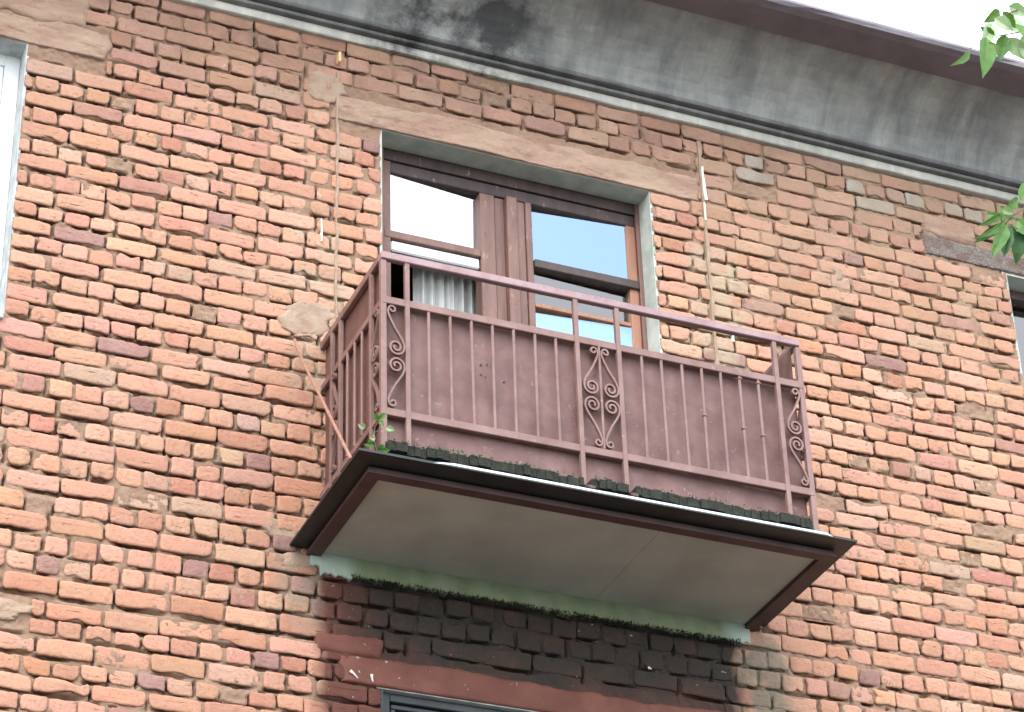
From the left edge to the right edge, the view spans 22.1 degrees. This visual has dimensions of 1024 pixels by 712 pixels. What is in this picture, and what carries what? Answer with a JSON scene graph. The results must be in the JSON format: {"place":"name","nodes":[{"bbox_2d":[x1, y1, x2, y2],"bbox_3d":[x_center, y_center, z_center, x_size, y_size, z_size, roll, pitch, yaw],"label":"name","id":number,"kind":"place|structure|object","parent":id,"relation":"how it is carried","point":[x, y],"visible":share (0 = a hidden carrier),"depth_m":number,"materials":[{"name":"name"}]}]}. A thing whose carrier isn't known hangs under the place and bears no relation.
{"place":"outdoors","nodes":[
{"label":"outdoors","id":0,"kind":"place"},
{"bbox_2d":[0,0,1023,711],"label":"brick building","id":1,"kind":"structure","parent":0,"point":[210,210],"depth_m":13.63,"materials":[{"name":"brick"}]},
{"bbox_2d":[0,54,20,281],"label":"window","id":2,"kind":"structure","parent":1,"relation":"in","point":[9,66],"depth_m":13.16,"materials":[{"name":"white paint"}]},
{"bbox_2d":[383,693,504,711],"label":"window","id":3,"kind":"structure","parent":1,"relation":"in","point":[391,703],"depth_m":12.27,"materials":[{"name":"black paint"}]},
{"bbox_2d":[412,256,476,314],"bbox_3d":[-0.325,0.169,13.670,0.414,1.600,0.078,11,-35,-20],"label":"curtain","id":4,"kind":"object","parent":1,"relation":"hanging from","point":[443,290],"visible":0.14,"depth_m":13.99,"materials":[{"name":"fabric"}]},
{"bbox_2d":[382,147,647,349],"bbox_3d":[-0.003,0.091,13.687,1.577,2.500,0.112,11,-35,-20],"label":"window","id":5,"kind":"structure","parent":1,"relation":"in","point":[516,228],"depth_m":14.14,"materials":[{"name":"brown paint"}]},
{"bbox_2d":[391,241,478,269],"bbox_3d":[-0.408,-0.531,13.880,0.504,0.066,0.025,11,-35,-20],"label":"window pane","id":6,"kind":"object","parent":5,"relation":"attached to","point":[434,255],"visible":1,"depth_m":13.87,"materials":[{"name":"glass"}]},
{"bbox_2d":[290,251,856,631],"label":"balcony","id":7,"kind":"structure","parent":1,"relation":"attached to","point":[541,459],"depth_m":12.43,"materials":[{"name":"metal"}]},
{"bbox_2d":[293,339,351,459],"bbox_3d":[-0.904,0.190,12.362,0.035,1.134,0.822,11,-35,-20],"label":"metal rod","id":8,"kind":"object","parent":7,"relation":"on","point":[322,400],"visible":1,"depth_m":12.27,"materials":[{"name":"brown metal"}]},
{"bbox_2d":[358,413,394,452],"bbox_3d":[-0.607,0.340,11.754,0.175,0.218,0.032,11,-35,-20],"label":"weed","id":9,"kind":"object","parent":7,"relation":"on","point":[370,444],"visible":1,"depth_m":11.74,"materials":[{"name":"green plant"}]},
{"bbox_2d":[1009,290,1023,379],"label":"window","id":10,"kind":"structure","parent":1,"relation":"in","point":[1017,298],"depth_m":15.40,"materials":[{"name":"white paint"}]},
{"bbox_2d":[793,0,1023,60],"label":"sky","id":11,"kind":"structure","parent":0,"point":[954,21],"materials":[{"name":"white"}]},
{"bbox_2d":[950,2,1023,77],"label":"tree branch","id":12,"kind":"object","parent":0,"point":[1001,48],"visible":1,"depth_m":11.66,"materials":[{"name":"green plant"}]},
{"bbox_2d":[973,183,1023,263],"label":"tree branch","id":13,"kind":"object","parent":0,"point":[1005,239],"visible":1,"depth_m":11.47,"materials":[{"name":"green plant"}]}
]}

